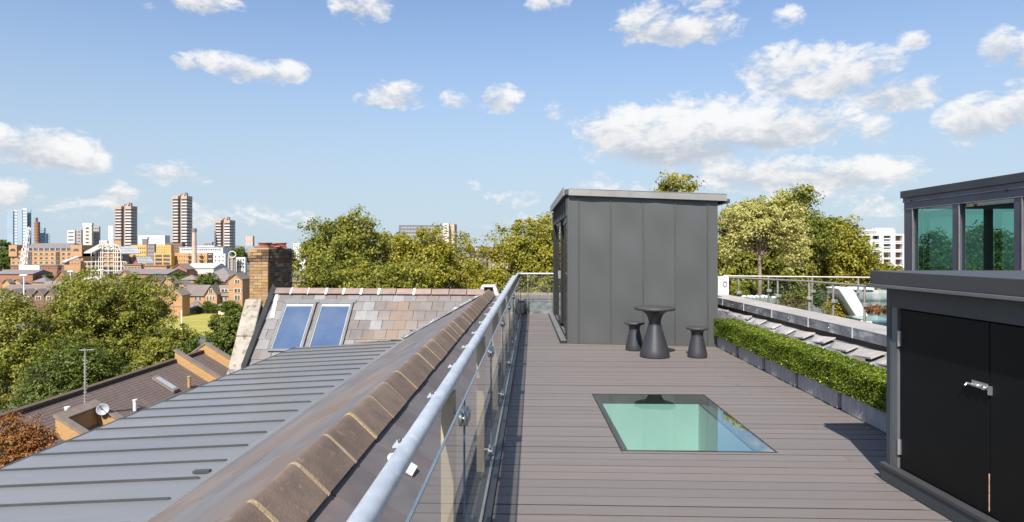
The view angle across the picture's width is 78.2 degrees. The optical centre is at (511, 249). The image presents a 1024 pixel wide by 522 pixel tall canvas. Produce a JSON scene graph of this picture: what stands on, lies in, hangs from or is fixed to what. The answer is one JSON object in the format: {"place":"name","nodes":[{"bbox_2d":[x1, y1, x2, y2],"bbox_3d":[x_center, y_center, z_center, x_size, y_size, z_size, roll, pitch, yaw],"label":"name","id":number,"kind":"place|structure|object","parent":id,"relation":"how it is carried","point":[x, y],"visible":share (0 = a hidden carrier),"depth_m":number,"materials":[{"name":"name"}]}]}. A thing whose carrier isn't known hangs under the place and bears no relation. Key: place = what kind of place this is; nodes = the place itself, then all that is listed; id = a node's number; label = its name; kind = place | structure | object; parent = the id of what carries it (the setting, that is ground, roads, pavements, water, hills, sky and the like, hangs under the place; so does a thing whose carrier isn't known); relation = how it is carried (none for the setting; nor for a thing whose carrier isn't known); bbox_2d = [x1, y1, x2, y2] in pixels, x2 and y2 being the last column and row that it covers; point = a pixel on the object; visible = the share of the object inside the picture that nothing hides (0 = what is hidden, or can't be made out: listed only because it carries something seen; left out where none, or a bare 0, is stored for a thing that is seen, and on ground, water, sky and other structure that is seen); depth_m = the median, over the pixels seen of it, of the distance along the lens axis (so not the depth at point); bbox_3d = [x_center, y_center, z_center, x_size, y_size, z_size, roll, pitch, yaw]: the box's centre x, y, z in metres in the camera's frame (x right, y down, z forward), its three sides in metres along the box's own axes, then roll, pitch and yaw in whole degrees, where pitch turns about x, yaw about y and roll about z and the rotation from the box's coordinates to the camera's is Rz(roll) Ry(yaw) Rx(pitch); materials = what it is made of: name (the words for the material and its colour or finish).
{"place":"outdoors","nodes":[
{"label":"outdoors","id":0,"kind":"place"},
{"bbox_2d":[7,209,30,244],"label":"office tower","id":1,"kind":"structure","parent":0,"point":[18,222],"depth_m":899.92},
{"bbox_2d":[34,218,39,242],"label":"round tower","id":2,"kind":"structure","parent":0,"point":[36,231],"depth_m":892.52,"materials":[{"name":"red brick"}]},
{"bbox_2d":[33,288,46,316],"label":"house","id":3,"kind":"structure","parent":0,"point":[39,296],"depth_m":149.98,"materials":[{"name":"brown brick"}]},
{"bbox_2d":[9,243,93,264],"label":"warehouse","id":4,"kind":"structure","parent":0,"point":[48,253],"depth_m":330.14,"materials":[{"name":"brick"}]},
{"bbox_2d":[43,289,61,315],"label":"house","id":5,"kind":"structure","parent":0,"point":[47,293],"depth_m":150.01,"materials":[{"name":"brown brick"}]},
{"bbox_2d":[67,230,75,242],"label":"apartment block","id":6,"kind":"structure","parent":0,"point":[71,236],"depth_m":599.98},
{"bbox_2d":[64,261,83,273],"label":"apartment block","id":7,"kind":"structure","parent":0,"point":[75,266],"depth_m":288.00,"materials":[{"name":"orange brick"}]},
{"bbox_2d":[82,223,93,244],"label":"apartment block","id":8,"kind":"structure","parent":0,"point":[87,233],"depth_m":589.96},
{"bbox_2d":[93,226,99,245],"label":"apartment block","id":9,"kind":"structure","parent":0,"point":[96,234],"depth_m":599.99,"materials":[{"name":"grey concrete"}]},
{"bbox_2d":[84,244,129,276],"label":"atrium building","id":10,"kind":"structure","parent":0,"point":[110,258],"depth_m":290.51,"materials":[{"name":"metal"}]},
{"bbox_2d":[119,246,140,253],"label":"glazed roof","id":11,"kind":"structure","parent":10,"relation":"on","point":[129,250],"depth_m":289.33,"materials":[{"name":"glass"}]},
{"bbox_2d":[131,245,146,264],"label":"apartment block","id":12,"kind":"structure","parent":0,"point":[142,249],"depth_m":329.93,"materials":[{"name":"yellow brick"}]},
{"bbox_2d":[114,269,187,279],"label":"house","id":13,"kind":"structure","parent":0,"point":[144,273],"depth_m":243.04,"materials":[{"name":"red brick"}]},
{"bbox_2d":[147,244,155,264],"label":"apartment block","id":14,"kind":"structure","parent":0,"point":[151,249],"depth_m":325.99,"materials":[{"name":"grey concrete"}]},
{"bbox_2d":[139,235,169,244],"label":"apartment block","id":15,"kind":"structure","parent":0,"point":[159,239],"depth_m":689.96,"materials":[{"name":"concrete"}]},
{"bbox_2d":[154,253,174,268],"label":"apartment block","id":16,"kind":"structure","parent":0,"point":[164,258],"depth_m":309.99,"materials":[{"name":"yellow brick"}]},
{"bbox_2d":[156,245,173,252],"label":"apartment block","id":17,"kind":"structure","parent":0,"point":[164,248],"depth_m":334.01,"materials":[{"name":"yellow brick"}]},
{"bbox_2d":[167,287,190,316],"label":"house","id":18,"kind":"structure","parent":0,"point":[182,302],"depth_m":150.04,"materials":[{"name":"orange brick"}]},
{"bbox_2d":[172,192,191,246],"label":"tower block","id":19,"kind":"structure","parent":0,"point":[182,219],"depth_m":601.29,"materials":[{"name":"concrete"}]},
{"bbox_2d":[124,314,239,335],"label":"playing field","id":20,"kind":"structure","parent":0,"point":[198,323],"depth_m":137.96,"materials":[{"name":"green plant"}]},
{"bbox_2d":[214,300,242,312],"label":"town tree","id":21,"kind":"object","parent":20,"relation":"on","point":[231,304],"visible":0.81,"depth_m":151.82,"materials":[{"name":"green plant"}]},
{"bbox_2d":[172,263,194,275],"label":"house","id":22,"kind":"structure","parent":0,"point":[187,267],"depth_m":256.20,"materials":[{"name":"red brick"}]},
{"bbox_2d":[175,253,212,265],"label":"apartment block","id":23,"kind":"structure","parent":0,"point":[180,258],"depth_m":314.07,"materials":[{"name":"brick"}]},
{"bbox_2d":[179,247,231,255],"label":"apartment block","id":24,"kind":"structure","parent":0,"point":[220,250],"depth_m":349.98,"materials":[{"name":"metal"}]},
{"bbox_2d":[191,263,227,275],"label":"house","id":25,"kind":"structure","parent":0,"point":[202,268],"depth_m":263.71,"materials":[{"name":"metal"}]},
{"bbox_2d":[213,254,227,266],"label":"apartment block","id":26,"kind":"structure","parent":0,"point":[221,258],"depth_m":300.01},
{"bbox_2d":[219,285,228,301],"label":"house","id":27,"kind":"structure","parent":0,"point":[224,290],"depth_m":160.00,"materials":[{"name":"beige brick"}]},
{"bbox_2d":[214,217,234,250],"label":"tower block","id":28,"kind":"structure","parent":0,"point":[225,232],"depth_m":641.31,"materials":[{"name":"concrete"}]},
{"bbox_2d":[228,251,236,271],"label":"apartment block","id":29,"kind":"structure","parent":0,"point":[232,263],"depth_m":295.89,"materials":[{"name":"grey concrete"}]},
{"bbox_2d":[237,257,246,273],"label":"apartment block","id":30,"kind":"structure","parent":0,"point":[241,263],"depth_m":300.01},
{"bbox_2d":[0,262,753,412],"bbox_3d":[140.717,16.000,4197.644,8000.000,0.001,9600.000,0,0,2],"label":"ground","id":31,"kind":"structure","parent":0,"point":[202,341],"depth_m":142.02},
{"bbox_2d":[0,250,10,269],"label":"town tree","id":32,"kind":"object","parent":31,"relation":"on","point":[5,262],"visible":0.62,"depth_m":396.45,"materials":[{"name":"green plant"}]},
{"bbox_2d":[19,227,30,264],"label":"lattice mast","id":33,"kind":"object","parent":31,"relation":"on","point":[25,245],"visible":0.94,"depth_m":284.41,"materials":[{"name":"metal"}]},
{"bbox_2d":[0,270,52,288],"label":"house","id":34,"kind":"structure","parent":31,"relation":"on","point":[32,275],"depth_m":235.19,"materials":[{"name":"red brick"}]},
{"bbox_2d":[0,409,61,466],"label":"tree","id":35,"kind":"object","parent":31,"relation":"on","point":[23,441],"visible":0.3,"depth_m":15.41,"materials":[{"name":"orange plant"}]},
{"bbox_2d":[2,284,66,309],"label":"house","id":36,"kind":"structure","parent":31,"relation":"on","point":[27,286],"depth_m":163.15,"materials":[{"name":"brown brick"}]},
{"bbox_2d":[0,286,85,412],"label":"plane tree","id":37,"kind":"object","parent":31,"relation":"on","point":[24,342],"visible":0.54,"depth_m":50.77,"materials":[{"name":"green plant"}]},
{"bbox_2d":[9,264,84,275],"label":"terrace row","id":38,"kind":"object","parent":31,"relation":"on","point":[55,269],"visible":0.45,"depth_m":299.91,"materials":[{"name":"red brick"}]},
{"bbox_2d":[7,331,137,409],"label":"plane tree","id":39,"kind":"object","parent":31,"relation":"on","point":[55,375],"visible":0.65,"depth_m":42.65,"materials":[{"name":"green plant"}]},
{"bbox_2d":[34,264,186,379],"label":"plane tree","id":40,"kind":"object","parent":31,"relation":"on","point":[131,305],"visible":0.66,"depth_m":54.31,"materials":[{"name":"green plant"}]},
{"bbox_2d":[0,342,230,459],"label":"tiled roof","id":41,"kind":"structure","parent":31,"relation":"on","point":[69,414],"depth_m":26.46,"materials":[{"name":"tile"}]},
{"bbox_2d":[79,349,94,403],"bbox_3d":[-15.967,4.972,23.687,0.480,2.495,0.228,0,0,-17],"label":"tv aerial","id":42,"kind":"object","parent":41,"relation":"on","point":[84,379],"visible":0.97,"depth_m":23.65,"materials":[{"name":"metal"}]},
{"bbox_2d":[96,403,108,414],"bbox_3d":[-15.253,6.142,23.498,0.363,0.780,0.495,0,0,9],"label":"satellite dish","id":43,"kind":"object","parent":41,"relation":"attached to","point":[102,409],"visible":1,"depth_m":23.52,"materials":[{"name":"grey metal"}]},
{"bbox_2d":[114,203,136,254],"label":"tower block","id":44,"kind":"structure","parent":31,"relation":"on","point":[125,222],"depth_m":621.08,"materials":[{"name":"concrete"}]},
{"bbox_2d":[128,314,199,370],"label":"plane tree","id":45,"kind":"object","parent":31,"relation":"on","point":[156,348],"visible":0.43,"depth_m":51.07,"materials":[{"name":"green plant"}]},
{"bbox_2d":[164,331,213,360],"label":"plane tree","id":46,"kind":"object","parent":31,"relation":"on","point":[185,349],"visible":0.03,"depth_m":49.78,"materials":[{"name":"green plant"}]},
{"bbox_2d":[190,228,196,264],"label":"factory chimney","id":47,"kind":"object","parent":31,"relation":"on","point":[194,246],"visible":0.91,"depth_m":269.21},
{"bbox_2d":[185,285,209,303],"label":"house","id":48,"kind":"structure","parent":31,"relation":"on","point":[197,292],"depth_m":160.83,"materials":[{"name":"orange brick"}]},
{"bbox_2d":[193,272,222,284],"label":"town tree","id":49,"kind":"object","parent":31,"relation":"on","point":[206,279],"visible":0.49,"depth_m":188.72,"materials":[{"name":"green plant"}]},
{"bbox_2d":[204,284,220,312],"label":"house","id":50,"kind":"structure","parent":31,"relation":"on","point":[212,294],"depth_m":158.00,"materials":[{"name":"orange brick"}]},
{"bbox_2d":[204,305,243,355],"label":"plane tree","id":51,"kind":"object","parent":31,"relation":"on","point":[223,338],"visible":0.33,"depth_m":45.38,"materials":[{"name":"green plant"}]},
{"bbox_2d":[227,272,249,313],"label":"house","id":52,"kind":"structure","parent":31,"relation":"on","point":[239,288],"depth_m":156.02,"materials":[{"name":"orange brick"}]},
{"bbox_2d":[292,204,387,287],"bbox_3d":[-10.506,6.603,38.088,6.206,18.820,5.339,0,0,2],"label":"plane tree","id":53,"kind":"object","parent":31,"relation":"on","point":[343,232],"visible":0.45,"depth_m":37.03,"materials":[{"name":"green plant"}]},
{"bbox_2d":[306,245,440,288],"bbox_3d":[-7.429,7.887,34.079,7.520,16.243,6.864,0,0,2],"label":"plane tree","id":54,"kind":"object","parent":31,"relation":"on","point":[402,273],"visible":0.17,"depth_m":33.31,"materials":[{"name":"green plant"}]},
{"bbox_2d":[367,222,488,290],"bbox_3d":[-5.816,7.084,40.167,8.884,17.848,6.932,0,0,2],"label":"plane tree","id":55,"kind":"object","parent":31,"relation":"on","point":[438,253],"visible":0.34,"depth_m":39.07,"materials":[{"name":"green plant"}]},
{"bbox_2d":[451,252,486,288],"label":"plane tree","id":56,"kind":"object","parent":31,"relation":"on","point":[471,277],"visible":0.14,"depth_m":45.27,"materials":[{"name":"green plant"}]},
{"bbox_2d":[467,264,514,293],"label":"plane tree","id":57,"kind":"object","parent":31,"relation":"on","point":[498,277],"visible":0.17,"depth_m":37.44,"materials":[{"name":"green plant"}]},
{"bbox_2d":[479,210,557,293],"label":"plane tree","id":58,"kind":"object","parent":31,"relation":"on","point":[524,252],"visible":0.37,"depth_m":40.79,"materials":[{"name":"green plant"}]},
{"bbox_2d":[654,170,719,263],"bbox_3d":[8.010,6.116,29.997,3.718,19.778,3.570,0,0,2],"label":"plane tree","id":59,"kind":"object","parent":31,"relation":"on","point":[667,186],"visible":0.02,"depth_m":29.82,"materials":[{"name":"green plant"}]},
{"bbox_2d":[718,199,787,298],"bbox_3d":[11.005,6.808,29.978,4.509,18.400,4.351,0,0,2],"label":"plane tree","id":60,"kind":"object","parent":31,"relation":"on","point":[747,264],"visible":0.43,"depth_m":29.02,"materials":[{"name":"green plant"}]},
{"bbox_2d":[765,183,848,302],"bbox_3d":[12.808,6.514,27.957,3.561,18.981,3.345,0,0,2],"label":"plane tree","id":61,"kind":"object","parent":31,"relation":"on","point":[822,230],"visible":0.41,"depth_m":27.36,"materials":[{"name":"green plant"}]},
{"bbox_2d":[813,214,890,298],"bbox_3d":[15.412,7.156,29.938,4.289,17.691,3.847,0,0,2],"label":"plane tree","id":62,"kind":"object","parent":31,"relation":"on","point":[854,250],"visible":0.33,"depth_m":29.07,"materials":[{"name":"green plant"}]},
{"bbox_2d":[857,228,903,269],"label":"white flats","id":63,"kind":"structure","parent":31,"relation":"on","point":[891,242],"depth_m":189.76,"materials":[{"name":"paint"}]},
{"bbox_2d":[862,261,903,289],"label":"plane tree","id":64,"kind":"object","parent":31,"relation":"on","point":[887,267],"visible":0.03,"depth_m":35.39,"materials":[{"name":"green plant"}]},
{"bbox_2d":[900,227,951,269],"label":"plane tree","id":65,"kind":"object","parent":31,"relation":"on","point":[931,256],"visible":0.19,"depth_m":33.61,"materials":[{"name":"green plant"}]},
{"bbox_2d":[939,220,1013,269],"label":"plane tree","id":66,"kind":"object","parent":31,"relation":"on","point":[1003,260],"visible":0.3,"depth_m":29.43,"materials":[{"name":"green plant"}]},
{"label":"building wall","id":67,"kind":"structure","parent":31,"relation":"on","visible":0},
{"bbox_2d":[0,334,412,521],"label":"zinc roof","id":68,"kind":"structure","parent":67,"relation":"on","point":[147,463],"depth_m":7.23,"materials":[{"name":"metal"}]},
{"bbox_2d":[147,289,506,521],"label":"slate roof","id":69,"kind":"structure","parent":68,"relation":"on","point":[326,458],"depth_m":4.10,"materials":[{"name":"brown tile"}]},
{"bbox_2d":[227,299,262,373],"bbox_3d":[-6.473,2.283,15.418,0.431,2.049,1.893,0,0,-6],"label":"stone coping","id":70,"kind":"object","parent":67,"relation":"on","point":[251,312],"visible":0.55,"depth_m":15.30,"materials":[{"name":"stone"}]},
{"bbox_2d":[248,243,293,306],"bbox_3d":[-6.634,2.201,17.578,0.693,4.797,1.767,0,0,2],"label":"brick chimney","id":71,"kind":"object","parent":67,"relation":"on","point":[270,263],"visible":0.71,"depth_m":16.83,"materials":[{"name":"brick"}]},
{"bbox_2d":[241,283,552,368],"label":"cross slate roof","id":72,"kind":"structure","parent":67,"relation":"on","point":[383,314],"depth_m":15.68,"materials":[{"name":"tile"}]},
{"bbox_2d":[268,299,318,351],"bbox_3d":[-5.323,1.834,15.382,0.910,1.164,1.163,0,0,2],"label":"roof window","id":73,"kind":"structure","parent":72,"relation":"on","point":[293,324],"depth_m":15.36,"materials":[{"name":"glass"}]},
{"bbox_2d":[306,299,356,346],"bbox_3d":[-4.413,1.834,15.352,0.950,1.164,1.163,0,0,2],"label":"roof window","id":74,"kind":"structure","parent":72,"relation":"attached to","point":[331,322],"depth_m":15.38,"materials":[{"name":"glass"}]},
{"bbox_2d":[480,284,499,296],"bbox_3d":[-0.603,1.109,16.329,0.652,0.372,0.600,0,0,2],"label":"ridge vent","id":75,"kind":"object","parent":72,"relation":"attached to","point":[493,288],"visible":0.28,"depth_m":16.23,"materials":[{"name":"white metal"}]},
{"bbox_2d":[718,294,886,351],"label":"parapet wall","id":76,"kind":"structure","parent":67,"relation":"on","point":[870,335],"depth_m":8.25,"materials":[{"name":"concrete"}]},
{"bbox_2d":[718,307,886,368],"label":"lead valley","id":77,"kind":"structure","parent":67,"relation":"on","point":[872,356],"depth_m":7.69,"materials":[{"name":"grey metal"}]},
{"bbox_2d":[399,225,442,264],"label":"apartment block","id":78,"kind":"structure","parent":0,"point":[409,229],"depth_m":500.24,"materials":[{"name":"concrete"}]},
{"bbox_2d":[0,0,1023,248],"label":"sky","id":79,"kind":"structure","parent":0,"point":[273,116],"materials":[{"name":"blue"}]},
{"bbox_2d":[491,314,952,521],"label":"deck","id":80,"kind":"structure","parent":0,"point":[564,458],"depth_m":4.87,"materials":[{"name":"wood"}]},
{"bbox_2d":[346,273,552,521],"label":"glass balustrade","id":81,"kind":"object","parent":80,"relation":"on","point":[460,483],"visible":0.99,"depth_m":3.03,"materials":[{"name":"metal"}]},
{"bbox_2d":[521,300,552,313],"bbox_3d":[0.605,1.448,15.668,1.080,0.345,0.360,0,0,2],"label":"end upstand","id":82,"kind":"object","parent":80,"relation":"on","point":[540,307],"visible":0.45,"depth_m":15.75,"materials":[{"name":"metal"}]},
{"bbox_2d":[624,321,644,350],"bbox_3d":[1.952,1.377,10.038,0.322,0.445,0.322,0,0,2],"label":"stool","id":83,"kind":"object","parent":80,"relation":"on","point":[634,342],"visible":0.98,"depth_m":9.95,"materials":[{"name":"plastic"}]},
{"bbox_2d":[548,187,729,345],"bbox_3d":[2.230,0.268,12.920,2.852,2.663,5.185,0,0,2],"label":"zinc hut","id":84,"kind":"object","parent":80,"relation":"on","point":[619,256],"visible":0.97,"depth_m":10.57,"materials":[{"name":"black metal"}]},
{"bbox_2d":[558,221,561,323],"bbox_3d":[1.024,0.478,13.661,0.086,2.125,1.103,0,0,2],"label":"door leaf","id":85,"kind":"structure","parent":84,"relation":"in","point":[560,223],"depth_m":13.41,"materials":[{"name":"black metal"}]},
{"bbox_2d":[564,218,565,332],"bbox_3d":[1.006,0.478,11.470,0.035,2.125,1.033,0,0,1],"label":"door leaf","id":86,"kind":"structure","parent":84,"relation":"in","point":[565,218],"depth_m":11.88,"materials":[{"name":"black metal"}]},
{"bbox_2d":[634,305,674,358],"bbox_3d":[2.130,1.229,9.409,0.600,0.742,0.600,0,0,2],"label":"cafe table","id":87,"kind":"object","parent":80,"relation":"on","point":[654,345],"visible":1,"depth_m":9.28,"materials":[{"name":"plastic"}]},
{"bbox_2d":[592,394,777,452],"bbox_3d":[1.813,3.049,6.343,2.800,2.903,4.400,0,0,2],"label":"walk on rooflight","id":88,"kind":"object","parent":80,"relation":"attached to","point":[665,422],"visible":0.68,"depth_m":6.87,"materials":[{"name":"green glass"}]},
{"bbox_2d":[686,326,708,358],"bbox_3d":[2.757,1.377,9.381,0.322,0.445,0.322,0,0,2],"label":"stool","id":89,"kind":"object","parent":80,"relation":"on","point":[697,348],"visible":1,"depth_m":9.29,"materials":[{"name":"plastic"}]},
{"bbox_2d":[713,318,754,355],"bbox_3d":[3.477,1.345,9.867,0.402,0.498,1.082,0,0,2],"label":"hedge planter","id":90,"kind":"object","parent":80,"relation":"on","point":[724,331],"visible":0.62,"depth_m":9.79,"materials":[{"name":"green plant"}]},
{"bbox_2d":[734,325,784,369],"bbox_3d":[3.454,1.345,8.827,0.402,0.498,1.082,0,0,2],"label":"hedge planter","id":91,"kind":"object","parent":80,"relation":"on","point":[748,340],"visible":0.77,"depth_m":8.75,"materials":[{"name":"green plant"}]},
{"bbox_2d":[761,335,820,386],"bbox_3d":[3.432,1.345,7.797,0.402,0.498,1.082,0,0,2],"label":"hedge planter","id":92,"kind":"object","parent":80,"relation":"on","point":[777,352],"visible":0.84,"depth_m":7.72,"materials":[{"name":"green plant"}]},
{"bbox_2d":[793,346,868,407],"bbox_3d":[3.410,1.345,6.797,0.402,0.498,1.082,0,0,2],"label":"hedge planter","id":93,"kind":"object","parent":80,"relation":"on","point":[817,373],"visible":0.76,"depth_m":6.72,"materials":[{"name":"green plant"}]},
{"bbox_2d":[834,362,886,432],"bbox_3d":[3.386,1.345,5.797,0.402,0.498,1.082,0,0,2],"label":"hedge planter","id":94,"kind":"object","parent":80,"relation":"on","point":[862,387],"visible":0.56,"depth_m":5.83,"materials":[{"name":"plant"}]},
{"bbox_2d":[866,270,1023,521],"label":"black cupboard","id":95,"kind":"object","parent":80,"relation":"on","point":[955,395],"visible":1,"depth_m":3.71,"materials":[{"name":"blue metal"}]},
{"bbox_2d":[782,303,829,313],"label":"terrace","id":96,"kind":"structure","parent":0,"point":[815,309],"depth_m":17.02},
{"bbox_2d":[718,276,728,294],"bbox_3d":[4.232,1.073,12.687,0.210,1.054,0.226,0,0,2],"label":"white box","id":97,"kind":"object","parent":96,"relation":"on","point":[723,284],"visible":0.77,"depth_m":12.60,"materials":[{"name":"paint"}]},
{"bbox_2d":[740,295,776,303],"bbox_3d":[5.985,1.363,15.586,0.833,0.475,1.000,0,0,2],"label":"trough planter","id":98,"kind":"object","parent":96,"relation":"on","point":[762,298],"visible":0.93,"depth_m":15.18,"materials":[{"name":"white paint"}]},
{"bbox_2d":[729,282,750,296],"bbox_3d":[5.711,1.076,15.984,0.636,0.532,0.456,0,0,2],"label":"green shrub","id":99,"kind":"object","parent":98,"relation":"in","point":[733,288],"visible":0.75,"depth_m":15.87,"materials":[{"name":"green plant"}]},
{"bbox_2d":[718,188,813,295],"bbox_3d":[6.231,-0.159,15.605,2.387,2.721,1.929,0,0,2],"label":"terrace tree","id":100,"kind":"object","parent":98,"relation":"in","point":[777,220],"visible":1,"depth_m":15.35,"materials":[{"name":"green plant"}]},
{"bbox_2d":[773,298,813,309],"bbox_3d":[6.190,1.245,13.888,0.859,0.380,0.413,0,0,2],"label":"heather","id":101,"kind":"object","parent":96,"relation":"on","point":[792,302],"visible":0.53,"depth_m":13.81,"materials":[{"name":"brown plant"}]},
{"bbox_2d":[723,275,869,310],"bbox_3d":[6.822,1.090,13.668,4.259,1.019,0.170,0,0,17],"label":"terrace railing","id":102,"kind":"object","parent":96,"relation":"on","point":[812,291],"visible":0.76,"depth_m":13.77,"materials":[{"name":"metal"}]},
{"bbox_2d":[726,276,886,321],"bbox_3d":[5.442,1.090,11.412,0.528,1.020,4.887,0,0,-15],"label":"terrace railing","id":103,"kind":"object","parent":96,"relation":"on","point":[809,298],"visible":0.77,"depth_m":11.64,"materials":[{"name":"metal"}]},
{"bbox_2d":[813,288,830,310],"bbox_3d":[7.146,1.157,14.600,0.469,0.546,0.394,0,0,2],"label":"laurel shrub","id":104,"kind":"object","parent":96,"relation":"on","point":[820,297],"visible":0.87,"depth_m":14.51,"materials":[{"name":"green plant"}]},
{"bbox_2d":[819,293,850,318],"bbox_3d":[6.447,1.234,12.404,0.801,0.823,0.541,0,0,2],"label":"yellow shrub","id":105,"kind":"object","parent":96,"relation":"on","point":[838,310],"visible":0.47,"depth_m":12.30,"materials":[{"name":"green plant"}]},
{"bbox_2d":[826,286,886,325],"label":"white slab","id":106,"kind":"structure","parent":96,"relation":"on","point":[849,299],"depth_m":12.00,"materials":[{"name":"paint"}]},
{"bbox_2d":[846,316,886,320],"bbox_3d":[6.611,1.414,11.335,0.870,0.372,0.700,0,0,2],"label":"garden table","id":107,"kind":"object","parent":96,"relation":"on","point":[874,318],"visible":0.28,"depth_m":11.29,"materials":[{"name":"white glass"}]},
{"bbox_2d":[848,287,886,315],"bbox_3d":[8.625,1.254,15.005,1.156,0.692,0.850,0,0,2],"label":"covered sofa","id":108,"kind":"object","parent":96,"relation":"on","point":[875,297],"visible":0.27,"depth_m":15.08,"materials":[{"name":"fabric"}]},
{"bbox_2d":[900,172,1023,269],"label":"glass room","id":109,"kind":"object","parent":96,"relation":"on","point":[988,195],"visible":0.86,"depth_m":9.10,"materials":[{"name":"grey metal"}]},
{"bbox_2d":[866,304,886,315],"bbox_3d":[7.658,1.264,13.186,0.666,0.255,0.359,0,0,2],"label":"rusty hedge","id":110,"kind":"object","parent":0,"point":[878,309],"visible":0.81,"depth_m":13.13,"materials":[{"name":"orange plant"}]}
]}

